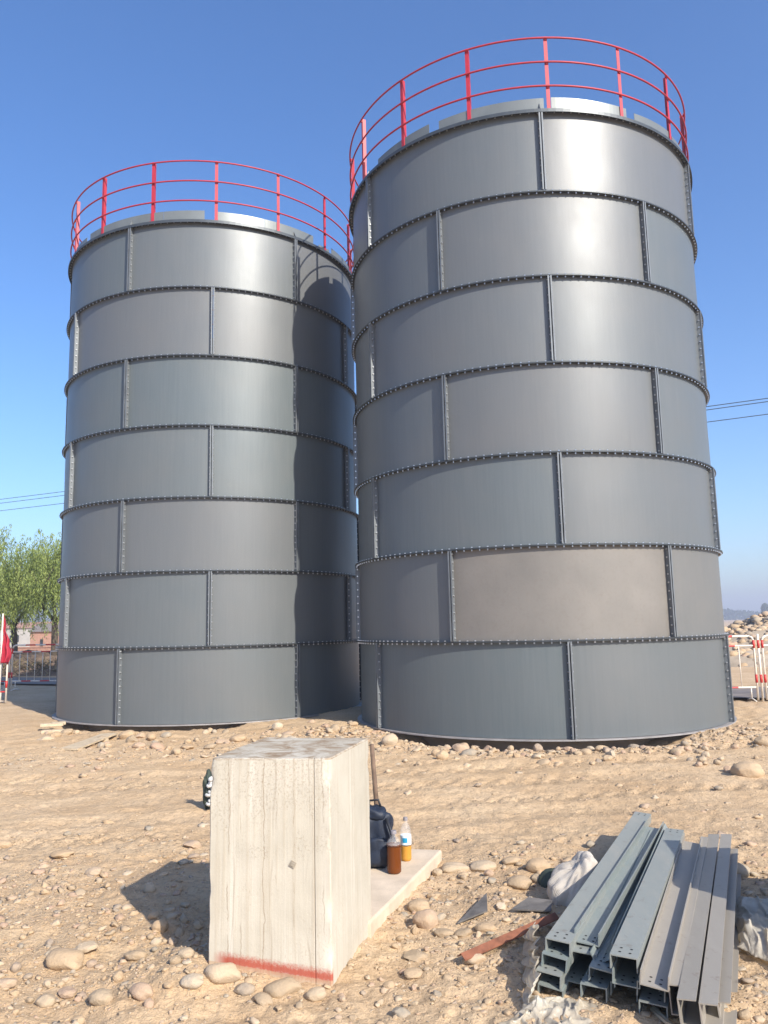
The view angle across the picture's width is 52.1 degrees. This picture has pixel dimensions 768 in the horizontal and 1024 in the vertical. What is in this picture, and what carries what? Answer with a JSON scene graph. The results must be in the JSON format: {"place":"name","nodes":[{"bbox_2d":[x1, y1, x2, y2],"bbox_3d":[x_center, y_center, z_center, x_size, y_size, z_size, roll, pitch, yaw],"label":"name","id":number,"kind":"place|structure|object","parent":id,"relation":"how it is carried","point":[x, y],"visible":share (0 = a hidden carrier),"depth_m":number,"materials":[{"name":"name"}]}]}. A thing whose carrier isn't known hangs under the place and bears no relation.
{"place":"outdoors","nodes":[
{"label":"outdoors","id":0,"kind":"place"},
{"bbox_2d":[0,646,50,651],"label":"brick wall","id":1,"kind":"structure","parent":0,"point":[47,648],"depth_m":56.91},
{"bbox_2d":[0,622,51,646],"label":"shed","id":2,"kind":"structure","parent":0,"point":[24,638],"depth_m":91.55,"materials":[{"name":"white brick"}]},
{"bbox_2d":[29,623,58,646],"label":"shed","id":3,"kind":"structure","parent":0,"point":[38,634],"depth_m":67.26,"materials":[{"name":"orange brick"}]},
{"bbox_2d":[202,769,211,808],"bbox_3d":[-1.623,2.619,7.388,0.251,0.372,0.175,-8,-11,39],"label":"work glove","id":4,"kind":"object","parent":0,"point":[207,783],"visible":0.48,"depth_m":7.35,"materials":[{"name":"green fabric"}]},
{"bbox_2d":[0,619,767,1023],"bbox_3d":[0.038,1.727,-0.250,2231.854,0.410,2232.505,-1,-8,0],"label":"ground","id":5,"kind":"structure","parent":0,"point":[26,711],"depth_m":6.49,"materials":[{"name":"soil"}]},
{"bbox_2d":[0,663,7,702],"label":"crowd barrier","id":6,"kind":"object","parent":5,"relation":"on","point":[5,691],"visible":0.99,"depth_m":18.50,"materials":[{"name":"metal"}]},
{"bbox_2d":[0,613,11,684],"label":"flag","id":7,"kind":"object","parent":5,"relation":"on","point":[5,654],"visible":1,"depth_m":18.53,"materials":[{"name":"red fabric"}]},
{"bbox_2d":[0,840,12,847],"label":"stone","id":8,"kind":"object","parent":5,"relation":"on","point":[5,843],"visible":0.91,"depth_m":6.33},
{"bbox_2d":[0,978,17,987],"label":"stone","id":9,"kind":"object","parent":5,"relation":"on","point":[8,982],"visible":1,"depth_m":3.79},
{"bbox_2d":[10,962,21,972],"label":"stone","id":10,"kind":"object","parent":5,"relation":"on","point":[15,967],"visible":1,"depth_m":3.96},
{"bbox_2d":[1,652,56,675],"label":"dry brush","id":11,"kind":"object","parent":5,"relation":"on","point":[37,665],"visible":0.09,"depth_m":30.02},
{"bbox_2d":[2,649,56,675],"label":"berm","id":12,"kind":"structure","parent":5,"relation":"on","point":[18,656],"depth_m":31.00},
{"bbox_2d":[0,544,60,652],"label":"willow tree","id":13,"kind":"object","parent":5,"relation":"on","point":[8,601],"visible":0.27,"depth_m":32.20,"materials":[{"name":"green plant"}]},
{"bbox_2d":[0,523,61,655],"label":"willow tree","id":14,"kind":"object","parent":5,"relation":"on","point":[47,584],"visible":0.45,"depth_m":31.18,"materials":[{"name":"green plant"}]},
{"bbox_2d":[10,644,58,690],"bbox_3d":[-9.508,4.412,22.354,2.348,1.298,0.445,-2,-8,6],"label":"crowd barrier","id":15,"kind":"object","parent":5,"relation":"on","point":[20,652],"visible":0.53,"depth_m":22.43,"materials":[{"name":"metal"}]},
{"bbox_2d":[35,994,55,1007],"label":"stone","id":16,"kind":"object","parent":5,"relation":"on","point":[45,1000],"visible":1,"depth_m":3.65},
{"bbox_2d":[40,722,63,726],"bbox_3d":[-5.835,3.739,13.798,0.380,0.050,0.140,2,-9,-19],"label":"wood offcut","id":17,"kind":"object","parent":5,"relation":"on","point":[51,724],"visible":1,"depth_m":13.75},
{"bbox_2d":[50,849,74,857],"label":"stone","id":18,"kind":"object","parent":5,"relation":"on","point":[62,853],"visible":0.98,"depth_m":5.92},
{"bbox_2d":[45,947,83,970],"bbox_3d":[-1.647,2.309,4.056,0.222,0.091,0.156,1,-3,25],"label":"stone","id":19,"kind":"object","parent":5,"relation":"on","point":[59,959],"visible":0.98,"depth_m":4.01,"materials":[{"name":"stone"}]},
{"bbox_2d":[58,986,76,998],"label":"stone","id":20,"kind":"object","parent":5,"relation":"on","point":[67,992],"visible":1,"depth_m":3.74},
{"bbox_2d":[75,941,98,952],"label":"stone","id":21,"kind":"object","parent":5,"relation":"on","point":[86,947],"visible":0.88,"depth_m":4.16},
{"bbox_2d":[60,733,117,750],"bbox_3d":[-4.508,3.509,12.028,0.291,0.055,1.500,-2,-8,3],"label":"board","id":22,"kind":"object","parent":5,"relation":"on","point":[84,743],"visible":1,"depth_m":11.87,"materials":[{"name":"brown wood"}]},
{"bbox_2d":[85,867,101,875],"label":"stone","id":23,"kind":"object","parent":5,"relation":"on","point":[95,871],"visible":0.91,"depth_m":5.52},
{"bbox_2d":[88,988,113,1005],"bbox_3d":[-1.316,2.260,3.655,0.123,0.069,0.095,-6,-8,15],"label":"stone","id":24,"kind":"object","parent":5,"relation":"on","point":[100,996],"visible":0.97,"depth_m":3.63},
{"bbox_2d":[112,970,123,982],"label":"stone","id":25,"kind":"object","parent":5,"relation":"on","point":[118,976],"visible":1,"depth_m":3.84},
{"bbox_2d":[118,730,135,738],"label":"stone","id":26,"kind":"object","parent":5,"relation":"on","point":[125,734],"visible":0.67,"depth_m":12.49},
{"bbox_2d":[123,950,146,960],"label":"stone","id":27,"kind":"object","parent":5,"relation":"on","point":[134,955],"visible":0.96,"depth_m":4.08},
{"bbox_2d":[129,982,153,1000],"bbox_3d":[-1.134,2.242,3.671,0.130,0.074,0.092,-4,-10,23],"label":"stone","id":28,"kind":"object","parent":5,"relation":"on","point":[140,991],"visible":0.98,"depth_m":3.64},
{"bbox_2d":[144,998,153,1007],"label":"stone","id":29,"kind":"object","parent":5,"relation":"on","point":[148,1002],"visible":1,"depth_m":3.58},
{"bbox_2d":[143,882,155,892],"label":"stone","id":30,"kind":"object","parent":5,"relation":"on","point":[149,887],"visible":0.87,"depth_m":5.14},
{"bbox_2d":[147,910,159,919],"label":"stone","id":31,"kind":"object","parent":5,"relation":"on","point":[155,914],"visible":1,"depth_m":4.63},
{"bbox_2d":[151,918,168,932],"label":"stone","id":32,"kind":"object","parent":5,"relation":"on","point":[160,925],"visible":0.95,"depth_m":4.46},
{"bbox_2d":[87,722,233,731],"bbox_3d":[-3.658,4.395,16.881,5.500,0.383,5.500,-1,-8,0],"label":"foundation","id":33,"kind":"object","parent":5,"relation":"on","point":[139,729],"visible":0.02,"depth_m":14.26,"materials":[{"name":"concrete"}]},
{"bbox_2d":[52,160,361,726],"bbox_3d":[-3.779,-1.100,17.674,6.458,10.722,6.458,-1,-8,0],"label":"steel tank","id":34,"kind":"object","parent":33,"relation":"on","point":[208,515],"visible":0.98,"depth_m":14.90,"materials":[{"name":"metal"}]},
{"bbox_2d":[169,955,181,963],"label":"stone","id":35,"kind":"object","parent":5,"relation":"on","point":[175,959],"visible":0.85,"depth_m":3.87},
{"bbox_2d":[178,947,193,958],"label":"stone","id":36,"kind":"object","parent":5,"relation":"on","point":[185,952],"visible":0.92,"depth_m":3.94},
{"bbox_2d":[180,973,203,988],"bbox_3d":[-0.905,2.216,3.707,0.113,0.062,0.092,1,-12,-5],"label":"stone","id":37,"kind":"object","parent":5,"relation":"on","point":[192,981],"visible":1,"depth_m":3.68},
{"bbox_2d":[183,840,201,847],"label":"stone","id":38,"kind":"object","parent":5,"relation":"on","point":[193,844],"visible":0.99,"depth_m":6.12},
{"bbox_2d":[203,962,240,983],"bbox_3d":[-0.780,2.226,3.795,0.180,0.086,0.130,8,-12,-10],"label":"stone","id":39,"kind":"object","parent":5,"relation":"on","point":[222,973],"visible":1,"depth_m":3.76,"materials":[{"name":"stone"}]},
{"bbox_2d":[229,734,246,741],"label":"stone","id":40,"kind":"object","parent":5,"relation":"on","point":[238,738],"visible":0.91,"depth_m":11.75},
{"bbox_2d":[233,982,254,995],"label":"stone","id":41,"kind":"object","parent":5,"relation":"on","point":[244,989],"visible":0.98,"depth_m":3.71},
{"bbox_2d":[254,992,272,1005],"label":"stone","id":42,"kind":"object","parent":5,"relation":"on","point":[262,998],"visible":0.94,"depth_m":3.62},
{"bbox_2d":[263,977,301,998],"bbox_3d":[-0.486,2.279,3.759,0.185,0.080,0.127,-1,-13,-22],"label":"stone","id":43,"kind":"object","parent":5,"relation":"on","point":[279,988],"visible":0.88,"depth_m":3.73,"materials":[{"name":"stone"}]},
{"bbox_2d":[208,737,370,985],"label":"concrete block","id":44,"kind":"structure","parent":5,"relation":"on","point":[290,878],"depth_m":3.96,"materials":[{"name":"concrete"}]},
{"bbox_2d":[305,986,326,1001],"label":"stone","id":45,"kind":"object","parent":5,"relation":"on","point":[316,994],"visible":1,"depth_m":3.68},
{"bbox_2d":[381,733,397,745],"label":"stone","id":46,"kind":"object","parent":5,"relation":"on","point":[391,739],"visible":0.87,"depth_m":10.98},
{"bbox_2d":[392,1007,410,1017],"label":"stone","id":47,"kind":"object","parent":5,"relation":"on","point":[401,1012],"visible":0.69,"depth_m":3.48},
{"bbox_2d":[368,849,441,937],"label":"concrete slab","id":48,"kind":"structure","parent":5,"relation":"on","point":[390,893],"depth_m":5.13,"materials":[{"name":"concrete"}]},
{"bbox_2d":[370,744,378,804],"bbox_3d":[-0.059,2.104,5.744,0.039,0.799,0.114,-6,-9,27],"label":"wooden stake","id":49,"kind":"object","parent":48,"relation":"on","point":[374,776],"visible":0.46,"depth_m":5.74,"materials":[{"name":"brown wood"}]},
{"bbox_2d":[369,799,395,868],"bbox_3d":[-0.058,2.251,5.484,0.274,0.467,0.221,-2,-8,6],"label":"backpack","id":50,"kind":"object","parent":48,"relation":"on","point":[381,825],"visible":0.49,"depth_m":5.43,"materials":[{"name":"blue fabric"}]},
{"bbox_2d":[387,830,400,873],"bbox_3d":[0.067,2.299,5.319,0.096,0.272,0.096,-1,-8,0],"label":"drink bottle","id":51,"kind":"object","parent":48,"relation":"on","point":[393,857],"visible":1,"depth_m":5.28,"materials":[{"name":"brown plastic"}]},
{"bbox_2d":[400,817,411,860],"bbox_3d":[0.156,2.327,5.596,0.078,0.292,0.080,-1,-8,0],"label":"drink bottle","id":52,"kind":"object","parent":48,"relation":"on","point":[405,842],"visible":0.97,"depth_m":5.56,"materials":[{"name":"orange plastic"}]},
{"bbox_2d":[49,608,760,621],"bbox_3d":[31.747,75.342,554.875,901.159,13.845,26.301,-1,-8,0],"label":"distant hills","id":53,"kind":"structure","parent":5,"relation":"on","point":[728,613],"depth_m":546.87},
{"bbox_2d":[404,967,422,978],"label":"stone","id":54,"kind":"object","parent":5,"relation":"on","point":[412,973],"visible":1,"depth_m":3.88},
{"bbox_2d":[403,949,428,961],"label":"stone","id":55,"kind":"object","parent":5,"relation":"on","point":[415,955],"visible":0.98,"depth_m":4.09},
{"bbox_2d":[407,899,428,911],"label":"stone","id":56,"kind":"object","parent":5,"relation":"on","point":[416,905],"visible":0.77,"depth_m":4.79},
{"bbox_2d":[413,909,437,929],"bbox_3d":[0.241,2.381,4.577,0.155,0.124,0.126,-3,-5,19],"label":"stone","id":57,"kind":"object","parent":5,"relation":"on","point":[426,919],"visible":0.87,"depth_m":4.54,"materials":[{"name":"stone"}]},
{"bbox_2d":[436,750,448,759],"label":"stone","id":58,"kind":"object","parent":5,"relation":"on","point":[442,755],"visible":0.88,"depth_m":9.94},
{"bbox_2d":[434,928,454,937],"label":"stone","id":59,"kind":"object","parent":5,"relation":"on","point":[440,932],"visible":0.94,"depth_m":4.40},
{"bbox_2d":[441,864,459,872],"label":"stone","id":60,"kind":"object","parent":5,"relation":"on","point":[449,868],"visible":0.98,"depth_m":5.52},
{"bbox_2d":[442,862,469,871],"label":"stone","id":61,"kind":"object","parent":5,"relation":"on","point":[463,867],"visible":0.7,"depth_m":5.57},
{"bbox_2d":[452,743,469,751],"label":"stone","id":62,"kind":"object","parent":5,"relation":"on","point":[459,747],"visible":0.75,"depth_m":10.46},
{"bbox_2d":[454,928,471,936],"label":"stone","id":63,"kind":"object","parent":5,"relation":"on","point":[462,932],"visible":1,"depth_m":4.38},
{"bbox_2d":[461,748,476,755],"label":"stone","id":64,"kind":"object","parent":5,"relation":"on","point":[470,752],"visible":0.75,"depth_m":10.16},
{"bbox_2d":[458,893,487,922],"bbox_3d":[0.573,2.361,4.665,0.105,0.074,0.356,-7,-10,35],"label":"steel scrap","id":65,"kind":"object","parent":5,"relation":"on","point":[479,907],"visible":1,"depth_m":4.65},
{"bbox_2d":[464,954,485,964],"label":"stone","id":66,"kind":"object","parent":5,"relation":"on","point":[475,959],"visible":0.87,"depth_m":3.99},
{"bbox_2d":[469,860,496,871],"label":"stone","id":67,"kind":"object","parent":5,"relation":"on","point":[481,865],"visible":0.91,"depth_m":5.54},
{"bbox_2d":[474,922,496,931],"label":"stone","id":68,"kind":"object","parent":5,"relation":"on","point":[484,926],"visible":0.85,"depth_m":4.38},
{"bbox_2d":[457,912,558,960],"bbox_3d":[0.673,2.253,4.187,0.692,0.079,0.062,4,-10,-35],"label":"angle iron","id":69,"kind":"object","parent":5,"relation":"on","point":[504,939],"visible":0.93,"depth_m":4.14,"materials":[{"name":"metal"}]},
{"bbox_2d":[502,856,520,864],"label":"stone","id":70,"kind":"object","parent":5,"relation":"on","point":[510,860],"visible":0.98,"depth_m":5.58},
{"bbox_2d":[507,875,531,889],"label":"stone","id":71,"kind":"object","parent":5,"relation":"on","point":[521,882],"visible":1,"depth_m":5.11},
{"bbox_2d":[520,922,540,1004],"bbox_3d":[0.734,2.160,3.935,0.101,0.181,0.983,-3,-8,9],"label":"plastic film","id":72,"kind":"object","parent":5,"relation":"on","point":[530,962],"visible":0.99,"depth_m":3.76,"materials":[{"name":"plastic"}]},
{"bbox_2d":[512,897,551,911],"bbox_3d":[0.888,2.340,4.679,0.233,0.044,0.130,-4,-9,20],"label":"steel scrap","id":73,"kind":"object","parent":5,"relation":"on","point":[534,904],"visible":1,"depth_m":4.67,"materials":[{"name":"metal"}]},
{"bbox_2d":[421,733,655,751],"bbox_3d":[2.755,3.808,13.912,5.500,0.418,5.500,-1,-8,0],"label":"foundation","id":74,"kind":"object","parent":5,"relation":"on","point":[501,746],"visible":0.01,"depth_m":11.34,"materials":[{"name":"concrete"}]},
{"bbox_2d":[349,36,736,741],"bbox_3d":[2.634,-1.705,14.708,6.458,10.722,6.458,-1,-8,0],"label":"steel tank","id":75,"kind":"object","parent":74,"relation":"on","point":[539,534],"visible":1,"depth_m":11.90,"materials":[{"name":"metal"}]},
{"bbox_2d":[526,858,550,872],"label":"stone","id":76,"kind":"object","parent":5,"relation":"on","point":[533,865],"visible":0.83,"depth_m":5.38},
{"bbox_2d":[538,868,553,887],"bbox_3d":[1.157,2.416,5.195,0.271,0.130,0.201,1,-9,-17],"label":"woven sack","id":77,"kind":"object","parent":5,"relation":"on","point":[544,877],"visible":0.17,"depth_m":5.16,"materials":[{"name":"green fabric"}]},
{"bbox_2d":[498,994,601,1023],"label":"plastic film","id":78,"kind":"object","parent":5,"relation":"on","point":[538,1009],"visible":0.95,"depth_m":3.38,"materials":[{"name":"plastic"}]},
{"bbox_2d":[537,973,572,996],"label":"steel channel","id":79,"kind":"object","parent":5,"relation":"on","point":[550,981],"visible":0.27,"depth_m":3.63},
{"bbox_2d":[536,953,580,989],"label":"steel channel","id":80,"kind":"object","parent":79,"relation":"on","point":[554,966],"visible":0.29,"depth_m":3.66,"materials":[{"name":"metal"}]},
{"bbox_2d":[541,941,571,972],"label":"steel channel","id":81,"kind":"object","parent":80,"relation":"on","point":[558,950],"visible":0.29,"depth_m":3.67,"materials":[{"name":"metal"}]},
{"bbox_2d":[566,953,592,983],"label":"steel channel","id":82,"kind":"object","parent":79,"relation":"on","point":[579,970],"visible":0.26,"depth_m":3.77,"materials":[{"name":"metal"}]},
{"bbox_2d":[547,851,597,906],"bbox_3d":[1.184,2.269,4.870,0.316,0.301,0.346,-7,-10,36],"label":"woven sack","id":83,"kind":"object","parent":5,"relation":"on","point":[567,881],"visible":0.55,"depth_m":4.80,"materials":[{"name":"plastic"}]},
{"bbox_2d":[580,967,611,1002],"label":"steel channel","id":84,"kind":"object","parent":5,"relation":"on","point":[600,979],"visible":0.27,"depth_m":3.55,"materials":[{"name":"metal"}]},
{"bbox_2d":[571,876,638,963],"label":"steel channel","id":85,"kind":"object","parent":84,"relation":"on","point":[582,948],"visible":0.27,"depth_m":3.71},
{"bbox_2d":[545,812,650,956],"bbox_3d":[1.395,2.178,4.829,0.122,0.080,2.631,-5,-9,26],"label":"steel channel","id":86,"kind":"object","parent":85,"relation":"on","point":[562,929],"visible":0.87,"depth_m":4.32,"materials":[{"name":"metal"}]},
{"bbox_2d":[574,819,663,946],"bbox_3d":[1.470,2.148,4.722,0.122,0.074,2.266,-5,-9,26],"label":"steel channel","id":87,"kind":"object","parent":86,"relation":"on","point":[594,928],"visible":0.97,"depth_m":4.43,"materials":[{"name":"metal"}]},
{"bbox_2d":[610,979,642,1001],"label":"steel channel","id":88,"kind":"object","parent":5,"relation":"on","point":[612,988],"visible":0.06,"depth_m":3.52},
{"bbox_2d":[588,873,640,987],"bbox_3d":[1.455,2.208,4.489,0.124,0.082,2.180,-5,-9,26],"label":"steel channel","id":89,"kind":"object","parent":88,"relation":"on","point":[597,964],"visible":0.3,"depth_m":3.62,"materials":[{"name":"metal"}]},
{"bbox_2d":[590,823,666,961],"bbox_3d":[1.493,2.155,4.612,0.132,0.122,2.261,-5,-9,25],"label":"steel channel","id":90,"kind":"object","parent":89,"relation":"on","point":[606,957],"visible":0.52,"depth_m":4.25,"materials":[{"name":"metal"}]},
{"bbox_2d":[639,986,670,1018],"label":"steel channel","id":91,"kind":"object","parent":5,"relation":"on","point":[651,996],"visible":0.27,"depth_m":3.39,"materials":[{"name":"metal"}]},
{"bbox_2d":[636,976,667,1002],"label":"steel channel","id":92,"kind":"object","parent":91,"relation":"on","point":[665,993],"visible":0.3,"depth_m":3.40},
{"bbox_2d":[612,847,682,988],"bbox_3d":[1.513,2.159,4.379,0.121,0.074,2.140,-5,-9,25],"label":"steel channel","id":93,"kind":"object","parent":92,"relation":"on","point":[626,975],"visible":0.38,"depth_m":3.51,"materials":[{"name":"metal"}]},
{"bbox_2d":[610,828,683,973],"bbox_3d":[1.532,2.098,4.434,0.120,0.067,2.280,-5,-9,25],"label":"steel channel","id":94,"kind":"object","parent":93,"relation":"on","point":[633,936],"visible":0.96,"depth_m":4.04,"materials":[{"name":"metal"}]},
{"bbox_2d":[650,1006,671,1023],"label":"stick","id":95,"kind":"object","parent":5,"relation":"on","point":[659,1014],"visible":1,"depth_m":3.34,"materials":[{"name":"grey wood"}]},
{"bbox_2d":[717,849,740,1023],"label":"steel channel","id":96,"kind":"object","parent":5,"relation":"on","point":[729,971],"visible":0.81,"depth_m":3.86,"materials":[{"name":"metal"}]},
{"bbox_2d":[699,834,731,1023],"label":"steel channel","id":97,"kind":"object","parent":96,"relation":"on","point":[709,992],"visible":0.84,"depth_m":3.70,"materials":[{"name":"metal"}]},
{"bbox_2d":[728,635,758,701],"bbox_3d":[6.550,3.147,15.781,1.832,1.298,0.445,-2,-8,4],"label":"crowd barrier","id":98,"kind":"object","parent":5,"relation":"on","point":[755,666],"visible":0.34,"depth_m":15.73,"materials":[{"name":"metal"}]},
{"bbox_2d":[737,863,749,877],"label":"stone","id":99,"kind":"object","parent":5,"relation":"on","point":[743,870],"visible":0.41,"depth_m":5.19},
{"bbox_2d":[738,1009,750,1019],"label":"stone","id":100,"kind":"object","parent":5,"relation":"on","point":[743,1014],"visible":1,"depth_m":3.36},
{"bbox_2d":[724,611,767,666],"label":"rubble","id":101,"kind":"object","parent":5,"relation":"on","point":[734,627],"visible":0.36,"depth_m":28.04,"materials":[{"name":"stone"}]},
{"bbox_2d":[730,761,764,777],"bbox_3d":[3.929,2.806,8.496,0.336,0.202,0.327,-1,-10,16],"label":"stone","id":102,"kind":"object","parent":5,"relation":"on","point":[749,769],"visible":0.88,"depth_m":8.39,"materials":[{"name":"stone"}]},
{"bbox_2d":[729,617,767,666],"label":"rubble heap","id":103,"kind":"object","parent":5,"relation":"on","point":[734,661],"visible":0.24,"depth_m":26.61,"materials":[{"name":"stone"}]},
{"bbox_2d":[735,896,767,960],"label":"plastic film","id":104,"kind":"object","parent":5,"relation":"on","point":[751,919],"visible":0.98,"depth_m":4.16,"materials":[{"name":"plastic"}]},
{"bbox_2d":[756,634,763,700],"bbox_3d":[7.519,3.105,15.693,0.048,1.320,0.048,-1,-8,0],"label":"barrier post","id":105,"kind":"object","parent":5,"relation":"on","point":[759,660],"visible":1,"depth_m":15.68,"materials":[{"name":"metal"}]},
{"bbox_2d":[754,736,767,745],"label":"stone","id":106,"kind":"object","parent":5,"relation":"on","point":[760,740],"visible":0.88,"depth_m":10.19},
{"bbox_2d":[0,398,767,499],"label":"power line","id":107,"kind":"object","parent":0,"point":[706,406],"visible":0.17,"depth_m":42.28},
{"bbox_2d":[0,0,767,621],"label":"sky","id":108,"kind":"structure","parent":0,"point":[91,90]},
{"bbox_2d":[1,677,767,697],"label":"road","id":109,"kind":"structure","parent":0,"point":[742,692],"depth_m":18.24,"materials":[{"name":"asphalt"}]},
{"bbox_2d":[760,635,767,699],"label":"crowd barrier","id":110,"kind":"object","parent":109,"relation":"on","point":[764,669],"visible":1,"depth_m":15.68,"materials":[{"name":"metal"}]},
{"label":"steel channel","id":111,"kind":"object","parent":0,"visible":0},
{"bbox_2d":[669,837,707,1015],"bbox_3d":[1.724,2.178,4.362,0.054,0.142,2.386,-5,-9,24],"label":"steel channel","id":112,"kind":"object","parent":111,"relation":"on","point":[680,954],"visible":0.63,"depth_m":3.83,"materials":[{"name":"metal"}]},
{"bbox_2d":[640,833,701,991],"bbox_3d":[1.638,2.119,4.370,0.124,0.079,2.340,-5,-9,25],"label":"steel channel","id":113,"kind":"object","parent":112,"relation":"on","point":[656,968],"visible":0.94,"depth_m":3.98,"materials":[{"name":"metal"}]},
{"bbox_2d":[677,834,719,1023],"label":"steel channel","id":114,"kind":"object","parent":111,"relation":"on","point":[688,994],"visible":0.83,"depth_m":3.71,"materials":[{"name":"metal"}]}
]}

